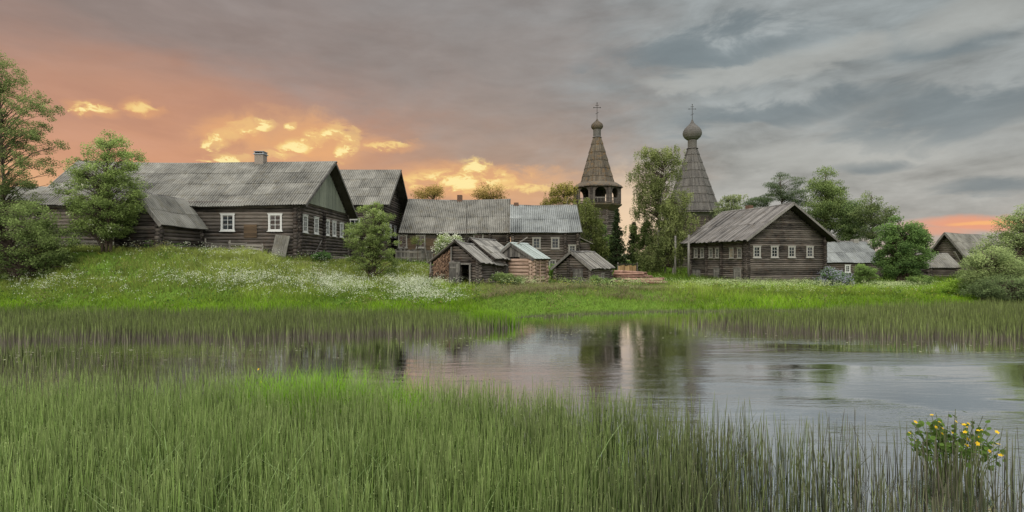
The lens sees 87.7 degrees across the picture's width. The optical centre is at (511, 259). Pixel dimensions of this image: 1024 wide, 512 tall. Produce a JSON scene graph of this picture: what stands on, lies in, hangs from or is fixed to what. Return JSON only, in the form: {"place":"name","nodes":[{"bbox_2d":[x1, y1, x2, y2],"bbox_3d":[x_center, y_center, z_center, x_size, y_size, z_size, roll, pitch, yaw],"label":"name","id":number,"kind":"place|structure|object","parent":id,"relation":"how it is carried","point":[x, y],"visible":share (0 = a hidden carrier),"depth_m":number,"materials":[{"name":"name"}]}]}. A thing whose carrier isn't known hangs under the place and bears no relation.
{"place":"outdoors","nodes":[
{"label":"outdoors","id":0,"kind":"place"},
{"bbox_2d":[0,240,1020,318],"bbox_3d":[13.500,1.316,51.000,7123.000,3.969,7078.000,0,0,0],"label":"ground","id":1,"kind":"structure","parent":0,"point":[559,310],"depth_m":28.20,"materials":[{"name":"plant"}]},
{"bbox_2d":[0,186,46,247],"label":"log storehouse","id":2,"kind":"structure","parent":1,"relation":"on","point":[38,190],"depth_m":46.43,"materials":[{"name":"wood"}]},
{"bbox_2d":[0,50,70,249],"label":"leafy tree","id":3,"kind":"object","parent":1,"relation":"on","point":[6,187],"visible":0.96,"depth_m":32.84,"materials":[{"name":"green plant"}]},
{"bbox_2d":[0,200,85,279],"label":"round shrub","id":4,"kind":"object","parent":1,"relation":"on","point":[17,256],"visible":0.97,"depth_m":30.27,"materials":[{"name":"green plant"}]},
{"bbox_2d":[58,231,100,246],"bbox_3d":[-29.489,-1.128,36.384,2.607,1.813,0.143,0,0,-9],"label":"rail fence","id":5,"kind":"object","parent":1,"relation":"on","point":[83,241],"visible":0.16,"depth_m":36.38,"materials":[{"name":"wood"}]},
{"bbox_2d":[50,129,152,251],"bbox_3d":[-24.558,-4.068,32.165,5.515,7.624,4.055,0,0,0],"label":"rowan tree","id":6,"kind":"object","parent":1,"relation":"on","point":[101,205],"visible":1,"depth_m":31.88,"materials":[{"name":"green plant"}]},
{"bbox_2d":[114,190,207,248],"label":"log barn","id":7,"kind":"structure","parent":1,"relation":"on","point":[173,220],"depth_m":34.45,"materials":[{"name":"wood"}]},
{"bbox_2d":[29,151,357,259],"bbox_3d":[-25.510,-4.323,44.292,21.736,9.384,13.805,0,0,0],"label":"log farmhouse","id":8,"kind":"object","parent":1,"relation":"on","point":[307,207],"visible":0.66,"depth_m":40.62,"materials":[{"name":"grey wood"}]},
{"bbox_2d":[219,213,235,231],"bbox_3d":[-20.547,-2.695,38.512,1.140,1.350,0.145,0,0,0],"label":"window","id":9,"kind":"structure","parent":8,"relation":"in","point":[227,227],"depth_m":38.54,"materials":[{"name":"white paint"}]},
{"bbox_2d":[267,213,282,231],"bbox_3d":[-17.116,-2.695,38.512,1.140,1.350,0.145,0,0,0],"label":"window","id":10,"kind":"structure","parent":8,"relation":"in","point":[273,221],"depth_m":38.54,"materials":[{"name":"white paint"}]},
{"bbox_2d":[302,214,308,233],"bbox_3d":[-15.413,-2.680,39.850,0.145,1.400,1.020,0,0,0],"label":"window","id":11,"kind":"structure","parent":8,"relation":"in","point":[305,217],"depth_m":39.94,"materials":[{"name":"white paint"}]},
{"bbox_2d":[313,216,319,234],"bbox_3d":[-15.413,-2.680,42.100,0.145,1.400,1.020,0,0,0],"label":"window","id":12,"kind":"structure","parent":8,"relation":"in","point":[316,219],"depth_m":42.12,"materials":[{"name":"white paint"}]},
{"bbox_2d":[326,219,329,235],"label":"window","id":13,"kind":"structure","parent":8,"relation":"in","point":[327,220],"depth_m":44.64,"materials":[{"name":"white paint"}]},
{"bbox_2d":[332,220,336,236],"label":"window","id":14,"kind":"structure","parent":8,"relation":"in","point":[333,222],"depth_m":46.21,"materials":[{"name":"white paint"}]},
{"bbox_2d":[339,222,343,237],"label":"window","id":15,"kind":"structure","parent":8,"relation":"in","point":[341,223],"depth_m":48.33,"materials":[{"name":"white paint"}]},
{"bbox_2d":[204,238,262,252],"bbox_3d":[-19.312,-0.686,37.054,3.680,1.555,0.306,0,0,-18],"label":"plank fence","id":16,"kind":"object","parent":1,"relation":"on","point":[229,244],"visible":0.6,"depth_m":36.88,"materials":[{"name":"wood"}]},
{"bbox_2d":[0,240,479,307],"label":"white wildflowers","id":17,"kind":"object","parent":1,"relation":"on","point":[411,278],"visible":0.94,"depth_m":29.27,"materials":[{"name":"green plant"}]},
{"bbox_2d":[271,235,289,256],"bbox_3d":[-16.589,-0.895,38.157,1.050,1.750,0.551,6,0,0],"label":"corrugated sheet","id":18,"kind":"object","parent":1,"relation":"on","point":[281,242],"visible":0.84,"depth_m":38.19,"materials":[{"name":"metal"}]},
{"bbox_2d":[311,250,332,262],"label":"dark shrub","id":19,"kind":"object","parent":1,"relation":"on","point":[322,255],"visible":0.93,"depth_m":39.24,"materials":[{"name":"green plant"}]},
{"bbox_2d":[342,201,400,277],"bbox_3d":[-9.378,-1.247,35.604,3.856,5.482,2.867,0,0,-21],"label":"leafy bush","id":20,"kind":"object","parent":1,"relation":"on","point":[372,246],"visible":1,"depth_m":35.31,"materials":[{"name":"green plant"}]},
{"bbox_2d":[340,169,407,259],"bbox_3d":[-19.935,-4.589,57.091,16.230,10.204,11.571,0,0,0],"label":"log farmhouse","id":21,"kind":"object","parent":1,"relation":"on","point":[386,189],"visible":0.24,"depth_m":55.09,"materials":[{"name":"grey wood"}]},
{"bbox_2d":[350,218,359,234],"bbox_3d":[-15.288,-3.224,51.812,1.210,1.580,0.145,0,0,0],"label":"window","id":22,"kind":"structure","parent":21,"relation":"in","point":[351,220],"depth_m":51.87,"materials":[{"name":"white paint"}]},
{"bbox_2d":[395,248,434,261],"bbox_3d":[-9.525,-0.271,52.485,3.934,1.707,0.140,0,0,0],"label":"picket fence","id":23,"kind":"object","parent":1,"relation":"on","point":[409,254],"visible":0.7,"depth_m":52.44,"materials":[{"name":"wood"}]},
{"bbox_2d":[409,236,426,260],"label":"young tree","id":24,"kind":"object","parent":1,"relation":"on","point":[416,238],"visible":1,"depth_m":50.97,"materials":[{"name":"green plant"}]},
{"bbox_2d":[410,184,444,199],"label":"distant birch","id":25,"kind":"object","parent":1,"relation":"on","point":[430,191],"visible":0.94,"depth_m":69.46,"materials":[{"name":"green plant"}]},
{"bbox_2d":[432,250,449,281],"bbox_3d":[-4.589,0.580,35.840,1.512,2.669,0.610,0,0,25],"label":"firewood","id":26,"kind":"object","parent":1,"relation":"on","point":[440,266],"visible":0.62,"depth_m":35.60,"materials":[{"name":"wood"}]},
{"bbox_2d":[431,232,464,254],"bbox_3d":[-4.952,-0.534,42.159,2.863,3.376,3.072,0,0,0],"label":"white blossom bush","id":27,"kind":"object","parent":1,"relation":"on","point":[442,242],"visible":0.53,"depth_m":41.33,"materials":[{"name":"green plant"}]},
{"bbox_2d":[397,195,510,261],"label":"log cottage","id":28,"kind":"structure","parent":1,"relation":"on","point":[428,220],"depth_m":56.69,"materials":[{"name":"grey wood"}]},
{"bbox_2d":[397,235,407,248],"bbox_3d":[-11.316,-1.877,55.173,1.110,1.430,0.145,0,0,0],"label":"window","id":29,"kind":"structure","parent":28,"relation":"in","point":[400,237],"depth_m":55.20,"materials":[{"name":"white paint"}]},
{"bbox_2d":[415,235,425,248],"bbox_3d":[-9.439,-1.877,55.173,1.110,1.430,0.145,0,0,0],"label":"window","id":30,"kind":"structure","parent":28,"relation":"in","point":[422,237],"depth_m":55.23,"materials":[{"name":"white paint"}]},
{"bbox_2d":[427,239,507,286],"bbox_3d":[-3.006,0.421,36.830,4.265,3.558,4.138,0,0,25],"label":"woodshed","id":31,"kind":"object","parent":1,"relation":"on","point":[481,265],"visible":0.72,"depth_m":35.14,"materials":[{"name":"wood"}]},
{"bbox_2d":[449,262,460,283],"bbox_3d":[-3.781,0.865,34.977,0.860,1.470,0.122,0,0,25],"label":"door","id":32,"kind":"structure","parent":31,"relation":"in","point":[454,267],"depth_m":34.97,"materials":[{"name":"wood"}]},
{"bbox_2d":[19,249,949,308],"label":"yellow wildflowers","id":33,"kind":"object","parent":1,"relation":"on","point":[453,290],"visible":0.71,"depth_m":29.69,"materials":[{"name":"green plant"}]},
{"bbox_2d":[470,181,509,199],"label":"distant birch","id":34,"kind":"object","parent":1,"relation":"on","point":[482,194],"visible":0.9,"depth_m":69.46,"materials":[{"name":"green plant"}]},
{"bbox_2d":[467,237,519,282],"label":"log shed","id":35,"kind":"structure","parent":1,"relation":"on","point":[492,248],"depth_m":37.80,"materials":[{"name":"wood"}]},
{"bbox_2d":[490,271,525,284],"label":"leafy bush","id":36,"kind":"object","parent":1,"relation":"on","point":[502,276],"visible":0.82,"depth_m":34.52,"materials":[{"name":"green plant"}]},
{"bbox_2d":[500,242,550,283],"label":"log shed","id":37,"kind":"structure","parent":1,"relation":"on","point":[535,263],"depth_m":38.13,"materials":[{"name":"brown wood"}]},
{"bbox_2d":[510,202,592,267],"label":"log house","id":38,"kind":"structure","parent":1,"relation":"on","point":[552,232],"depth_m":53.51,"materials":[{"name":"grey wood"}]},
{"bbox_2d":[532,237,540,248],"bbox_3d":[2.447,-1.649,53.212,0.980,1.230,0.145,0,0,0],"label":"window","id":39,"kind":"structure","parent":38,"relation":"in","point":[536,241],"depth_m":53.24,"materials":[{"name":"white paint"}]},
{"bbox_2d":[551,237,559,248],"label":"window","id":40,"kind":"structure","parent":38,"relation":"in","point":[554,240],"depth_m":53.27,"materials":[{"name":"white paint"}]},
{"bbox_2d":[568,244,575,251],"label":"window","id":41,"kind":"structure","parent":38,"relation":"in","point":[570,246],"depth_m":53.20,"materials":[{"name":"white paint"}]},
{"bbox_2d":[539,181,578,204],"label":"birch tree","id":42,"kind":"object","parent":1,"relation":"on","point":[565,188],"visible":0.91,"depth_m":75.39,"materials":[{"name":"green plant"}]},
{"bbox_2d":[466,281,694,301],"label":"trampled stalks","id":43,"kind":"object","parent":1,"relation":"on","point":[531,288],"visible":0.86,"depth_m":29.60,"materials":[{"name":"green plant"}]},
{"bbox_2d":[550,250,614,284],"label":"log bathhouse","id":44,"kind":"structure","parent":1,"relation":"on","point":[570,264],"depth_m":42.33,"materials":[{"name":"wood"}]},
{"bbox_2d":[572,269,582,284],"bbox_3d":[5.144,1.440,41.788,0.940,1.420,0.122,0,0,39],"label":"door","id":45,"kind":"structure","parent":44,"relation":"in","point":[577,273],"depth_m":41.78,"materials":[{"name":"wood"}]},
{"bbox_2d":[573,197,609,258],"bbox_3d":[8.831,-2.983,62.096,5.116,8.644,3.843,0,0,0],"label":"birch tree","id":46,"kind":"object","parent":1,"relation":"on","point":[587,220],"visible":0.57,"depth_m":61.53,"materials":[{"name":"green plant"}]},
{"bbox_2d":[573,102,622,253],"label":"bell tower","id":47,"kind":"structure","parent":1,"relation":"on","point":[597,183],"depth_m":79.29,"materials":[{"name":"wood"}]},
{"bbox_2d":[589,274,613,284],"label":"leafy bush","id":48,"kind":"object","parent":1,"relation":"on","point":[596,278],"visible":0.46,"depth_m":38.65,"materials":[{"name":"green plant"}]},
{"bbox_2d":[590,220,633,265],"bbox_3d":[11.657,-1.773,63.901,5.401,6.499,4.158,0,0,-21],"label":"leafy tree","id":49,"kind":"object","parent":1,"relation":"on","point":[606,238],"visible":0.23,"depth_m":63.54,"materials":[{"name":"green plant"}]},
{"bbox_2d":[606,208,630,269],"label":"spruce tree","id":50,"kind":"object","parent":1,"relation":"on","point":[617,249],"visible":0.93,"depth_m":61.74,"materials":[{"name":"green plant"}]},
{"bbox_2d":[617,262,637,270],"bbox_3d":[10.181,1.091,47.020,1.815,1.700,0.160,0,0,0],"label":"board screen","id":51,"kind":"object","parent":1,"relation":"on","point":[629,267],"visible":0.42,"depth_m":46.98,"materials":[{"name":"wood"}]},
{"bbox_2d":[623,222,643,270],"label":"spruce tree","id":52,"kind":"object","parent":1,"relation":"on","point":[630,242],"visible":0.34,"depth_m":65.83,"materials":[{"name":"green plant"}]},
{"bbox_2d":[623,215,667,272],"bbox_3d":[16.694,-1.828,64.076,6.597,7.416,4.423,0,0,0],"label":"birch tree","id":53,"kind":"object","parent":1,"relation":"on","point":[640,244],"visible":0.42,"depth_m":63.64,"materials":[{"name":"green plant"}]},
{"bbox_2d":[643,281,667,283],"bbox_3d":[11.329,1.809,42.143,1.900,0.196,0.196,0,0,3],"label":"peeled log","id":54,"kind":"object","parent":1,"relation":"on","point":[651,282],"visible":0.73,"depth_m":42.10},
{"bbox_2d":[625,144,687,273],"bbox_3d":[16.654,-5.664,61.887,7.507,15.273,5.225,0,0,0],"label":"birch tree","id":55,"kind":"object","parent":1,"relation":"on","point":[655,190],"visible":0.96,"depth_m":61.45,"materials":[{"name":"green plant"}]},
{"bbox_2d":[651,202,678,273],"bbox_3d":[17.603,-2.384,61.130,3.130,8.781,3.154,0,0,-25],"label":"birch tree","id":56,"kind":"object","parent":1,"relation":"on","point":[659,223],"visible":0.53,"depth_m":60.82,"materials":[{"name":"green plant"}]},
{"bbox_2d":[634,189,705,273],"bbox_3d":[17.379,-3.057,59.802,6.506,10.110,6.194,0,0,-42],"label":"birch tree","id":57,"kind":"object","parent":1,"relation":"on","point":[666,234],"visible":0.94,"depth_m":59.36,"materials":[{"name":"green plant"}]},
{"bbox_2d":[341,255,1005,283],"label":"grass","id":58,"kind":"structure","parent":1,"relation":"on","point":[683,274],"depth_m":51.76,"materials":[{"name":"plant"}]},
{"bbox_2d":[674,236,675,274],"bbox_3d":[17.748,-0.270,58.000,0.240,4.680,0.240,0,0,-22],"label":"wooden pole","id":59,"kind":"object","parent":1,"relation":"on","point":[674,255],"visible":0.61,"depth_m":57.90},
{"bbox_2d":[687,235,689,276],"bbox_3d":[18.205,-0.231,55.000,0.240,4.709,0.240,0,0,22],"label":"wooden pole","id":60,"kind":"object","parent":1,"relation":"on","point":[688,266],"visible":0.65,"depth_m":54.91,"materials":[{"name":"wood"}]},
{"bbox_2d":[668,104,718,267],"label":"tent church","id":61,"kind":"structure","parent":1,"relation":"on","point":[695,179],"depth_m":97.49,"materials":[{"name":"grey"}]},
{"bbox_2d":[710,194,748,217],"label":"birch tree","id":62,"kind":"object","parent":1,"relation":"on","point":[733,200],"visible":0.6,"depth_m":84.91,"materials":[{"name":"green plant"}]},
{"bbox_2d":[499,273,972,298],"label":"pale wildflowers","id":63,"kind":"object","parent":1,"relation":"on","point":[895,283],"visible":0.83,"depth_m":32.95,"materials":[{"name":"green plant"}]},
{"bbox_2d":[679,202,839,282],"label":"log house","id":64,"kind":"structure","parent":1,"relation":"on","point":[788,241],"depth_m":51.79,"materials":[{"name":"brown wood"}]},
{"bbox_2d":[692,269,700,276],"bbox_3d":[19.645,1.615,56.911,0.122,1.270,1.340,0,0,-18],"label":"door","id":65,"kind":"structure","parent":64,"relation":"in","point":[694,271],"depth_m":56.84,"materials":[{"name":"wood"}]},
{"bbox_2d":[708,248,712,257],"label":"window","id":66,"kind":"structure","parent":64,"relation":"in","point":[710,249],"depth_m":54.62,"materials":[{"name":"white paint"}]},
{"bbox_2d":[714,248,718,258],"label":"window","id":67,"kind":"structure","parent":64,"relation":"in","point":[716,249],"depth_m":53.68,"materials":[{"name":"white paint"}]},
{"bbox_2d":[713,267,719,278],"bbox_3d":[20.642,1.515,53.766,0.122,1.470,1.040,0,0,-18],"label":"door","id":68,"kind":"structure","parent":64,"relation":"in","point":[715,269],"depth_m":53.85,"materials":[{"name":"wood"}]},
{"bbox_2d":[728,247,733,258],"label":"window","id":69,"kind":"structure","parent":64,"relation":"in","point":[731,249],"depth_m":51.72,"materials":[{"name":"white paint"}]},
{"bbox_2d":[733,267,740,279],"bbox_3d":[21.535,1.490,51.007,0.087,1.520,1.040,0,0,-18],"label":"door","id":70,"kind":"structure","parent":64,"relation":"in","point":[736,270],"depth_m":51.03,"materials":[{"name":"wood"}]},
{"bbox_2d":[736,247,741,258],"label":"window","id":71,"kind":"structure","parent":64,"relation":"in","point":[739,249],"depth_m":50.67,"materials":[{"name":"white paint"}]},
{"bbox_2d":[753,245,760,257],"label":"window","id":72,"kind":"structure","parent":64,"relation":"in","point":[756,249],"depth_m":50.17,"materials":[{"name":"white paint"}]},
{"bbox_2d":[771,246,778,257],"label":"window","id":73,"kind":"structure","parent":64,"relation":"in","point":[774,249],"depth_m":50.78,"materials":[{"name":"white paint"}]},
{"bbox_2d":[788,246,795,257],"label":"window","id":74,"kind":"structure","parent":64,"relation":"in","point":[791,249],"depth_m":51.40,"materials":[{"name":"white paint"}]},
{"bbox_2d":[806,246,813,257],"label":"window","id":75,"kind":"structure","parent":64,"relation":"in","point":[809,249],"depth_m":52.10,"materials":[{"name":"white paint"}]},
{"bbox_2d":[743,193,779,207],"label":"pine tree","id":76,"kind":"object","parent":1,"relation":"on","point":[764,201],"visible":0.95,"depth_m":75.54,"materials":[{"name":"green plant"}]},
{"bbox_2d":[762,172,813,206],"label":"pine tree","id":77,"kind":"object","parent":1,"relation":"on","point":[784,196],"visible":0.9,"depth_m":75.46,"materials":[{"name":"green plant"}]},
{"bbox_2d":[800,165,865,240],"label":"leafy tree","id":78,"kind":"object","parent":1,"relation":"on","point":[827,204],"visible":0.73,"depth_m":72.99,"materials":[{"name":"green plant"}]},
{"bbox_2d":[812,266,855,285],"bbox_3d":[25.950,1.470,42.915,3.191,2.051,2.792,0,0,-41],"label":"lilac bush","id":79,"kind":"object","parent":1,"relation":"on","point":[832,275],"visible":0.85,"depth_m":42.56,"materials":[{"name":"grey plant"}]},
{"bbox_2d":[833,199,870,241],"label":"leafy tree","id":80,"kind":"object","parent":1,"relation":"on","point":[851,223],"visible":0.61,"depth_m":71.33,"materials":[{"name":"green plant"}]},
{"bbox_2d":[827,239,883,278],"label":"log cottage","id":81,"kind":"structure","parent":1,"relation":"on","point":[846,256],"depth_m":61.72,"materials":[{"name":"grey wood"}]},
{"bbox_2d":[844,264,850,272],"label":"window","id":82,"kind":"structure","parent":81,"relation":"in","point":[847,266],"depth_m":60.94,"materials":[{"name":"white paint"}]},
{"bbox_2d":[852,263,878,283],"bbox_3d":[29.891,1.381,44.972,2.041,2.178,1.963,0,0,-40],"label":"leafy bush","id":83,"kind":"object","parent":1,"relation":"on","point":[867,272],"visible":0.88,"depth_m":44.83,"materials":[{"name":"green plant"}]},
{"bbox_2d":[847,190,899,247],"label":"leafy tree","id":84,"kind":"object","parent":1,"relation":"on","point":[865,213],"visible":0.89,"depth_m":67.57,"materials":[{"name":"green plant"}]},
{"bbox_2d":[867,214,938,285],"bbox_3d":[33.775,-0.720,46.111,4.986,6.401,4.387,0,0,0],"label":"leafy tree","id":85,"kind":"object","parent":1,"relation":"on","point":[901,262],"visible":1,"depth_m":45.48,"materials":[{"name":"green plant"}]},
{"bbox_2d":[904,274,934,285],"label":"leafy bush","id":86,"kind":"object","parent":1,"relation":"on","point":[922,279],"visible":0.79,"depth_m":43.62,"materials":[{"name":"green plant"}]},
{"bbox_2d":[910,253,961,277],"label":"lean shed","id":87,"kind":"structure","parent":1,"relation":"on","point":[946,264],"depth_m":59.04,"materials":[{"name":"wood"}]},
{"bbox_2d":[939,278,973,296],"bbox_3d":[27.178,1.807,32.539,1.781,1.541,1.533,0,0,0],"label":"leafy bush","id":88,"kind":"object","parent":1,"relation":"on","point":[953,284],"visible":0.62,"depth_m":32.37,"materials":[{"name":"green plant"}]},
{"bbox_2d":[929,232,1000,271],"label":"log barn","id":89,"kind":"structure","parent":1,"relation":"on","point":[950,243],"depth_m":75.17,"materials":[{"name":"wood"}]},
{"bbox_2d":[953,246,1023,301],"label":"willow bush","id":90,"kind":"object","parent":1,"relation":"on","point":[998,262],"visible":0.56,"depth_m":30.75,"materials":[{"name":"green plant"}]},
{"bbox_2d":[958,273,1023,305],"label":"dark willow","id":91,"kind":"object","parent":1,"relation":"on","point":[1013,289],"visible":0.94,"depth_m":29.25,"materials":[{"name":"green plant"}]},
{"bbox_2d":[966,204,1023,277],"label":"willow bush","id":92,"kind":"object","parent":1,"relation":"on","point":[1009,236],"visible":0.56,"depth_m":32.94,"materials":[{"name":"green plant"}]},
{"bbox_2d":[0,310,1023,511],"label":"water","id":93,"kind":"structure","parent":0,"point":[884,387],"depth_m":12.41,"materials":[{"name":"grey liquid"}]},
{"bbox_2d":[0,334,469,403],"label":"sparse reeds","id":94,"kind":"object","parent":93,"relation":"on","point":[248,369],"visible":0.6,"depth_m":12.19,"materials":[{"name":"plant"}]},
{"bbox_2d":[0,302,520,346],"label":"reeds","id":95,"kind":"object","parent":93,"relation":"on","point":[27,323],"visible":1,"depth_m":19.14,"materials":[{"name":"plant"}]},
{"bbox_2d":[192,362,441,442],"bbox_3d":[-2.951,2.108,7.994,4.026,1.083,2.444,0,0,0],"label":"bright sedge","id":96,"kind":"object","parent":93,"relation":"on","point":[300,382],"visible":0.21,"depth_m":7.85,"materials":[{"name":"green plant"}]},
{"bbox_2d":[0,390,711,511],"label":"long leaves","id":97,"kind":"object","parent":93,"relation":"on","point":[269,464],"visible":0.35,"depth_m":4.87,"materials":[{"name":"green plant"}]},
{"bbox_2d":[361,375,455,447],"bbox_3d":[-1.433,2.163,7.683,1.511,0.974,2.172,0,0,-38],"label":"bright sedge","id":98,"kind":"object","parent":93,"relation":"in","point":[414,394],"visible":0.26,"depth_m":7.59,"materials":[{"name":"green plant"}]},
{"bbox_2d":[459,306,527,329],"bbox_3d":[-0.805,2.289,21.311,3.064,0.722,2.649,0,0,30],"label":"bright tussock","id":99,"kind":"object","parent":93,"relation":"on","point":[492,313],"visible":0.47,"depth_m":20.86,"materials":[{"name":"green plant"}]},
{"bbox_2d":[4,330,1004,366],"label":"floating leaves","id":100,"kind":"object","parent":93,"relation":"on","point":[338,357],"visible":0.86,"depth_m":15.24,"materials":[{"name":"plant"}]},
{"bbox_2d":[0,361,1023,511],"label":"foreground reeds","id":101,"kind":"object","parent":93,"relation":"in","point":[483,490],"visible":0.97,"depth_m":5.49,"materials":[{"name":"plant"}]},
{"bbox_2d":[0,364,1021,511],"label":"reed tips","id":102,"kind":"object","parent":101,"relation":"attached to","point":[371,449],"visible":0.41,"depth_m":5.38,"materials":[{"name":"plant"}]},
{"bbox_2d":[535,306,847,317],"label":"shore reeds","id":103,"kind":"object","parent":93,"relation":"on","point":[652,311],"visible":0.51,"depth_m":26.24,"materials":[{"name":"plant"}]},
{"bbox_2d":[668,297,1023,346],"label":"reeds","id":104,"kind":"object","parent":93,"relation":"on","point":[978,319],"visible":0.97,"depth_m":20.03,"materials":[{"name":"plant"}]},
{"bbox_2d":[903,409,1005,480],"bbox_3d":[5.359,2.277,6.443,0.991,0.849,0.942,0,0,0],"label":"marsh marigold","id":105,"kind":"object","parent":93,"relation":"in","point":[934,425],"visible":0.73,"depth_m":6.41,"materials":[{"name":"green plant"}]},
{"bbox_2d":[0,0,1023,257],"label":"sky","id":106,"kind":"structure","parent":0,"point":[918,105],"materials":[{"name":"grey"}]},
{"bbox_3d":[10.689,1.943,44.669,3.702,0.272,0.281,3,-28,2],"label":"peeled log","id":107,"kind":"object","parent":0,"visible":0},
{"bbox_2d":[622,278,662,280],"bbox_3d":[10.852,1.675,44.588,3.448,0.274,0.294,1,21,1],"label":"peeled log","id":108,"kind":"object","parent":107,"relation":"on","point":[647,279],"visible":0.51,"depth_m":44.47,"materials":[{"name":"wood"}]},
{"bbox_3d":[10.991,1.615,44.866,3.636,0.255,0.272,-1,-18,0],"label":"peeled log","id":109,"kind":"object","parent":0,"visible":0},
{"bbox_2d":[620,275,652,277],"bbox_3d":[10.466,1.431,44.804,2.692,0.244,0.250,0,43,-3],"label":"peeled log","id":110,"kind":"object","parent":109,"relation":"on","point":[637,276],"visible":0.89,"depth_m":44.73,"materials":[{"name":"wood"}]},
{"bbox_2d":[615,273,643,274],"bbox_3d":[9.911,1.199,44.883,2.388,0.182,0.201,-1,11,-1],"label":"peeled log","id":111,"kind":"object","parent":110,"relation":"on","point":[629,273],"visible":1,"depth_m":44.80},
{"bbox_2d":[623,270,642,272],"bbox_3d":[10.200,1.054,45.027,1.708,0.222,0.236,3,-2,-3],"label":"peeled log","id":112,"kind":"object","parent":111,"relation":"on","point":[624,271],"visible":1,"depth_m":44.93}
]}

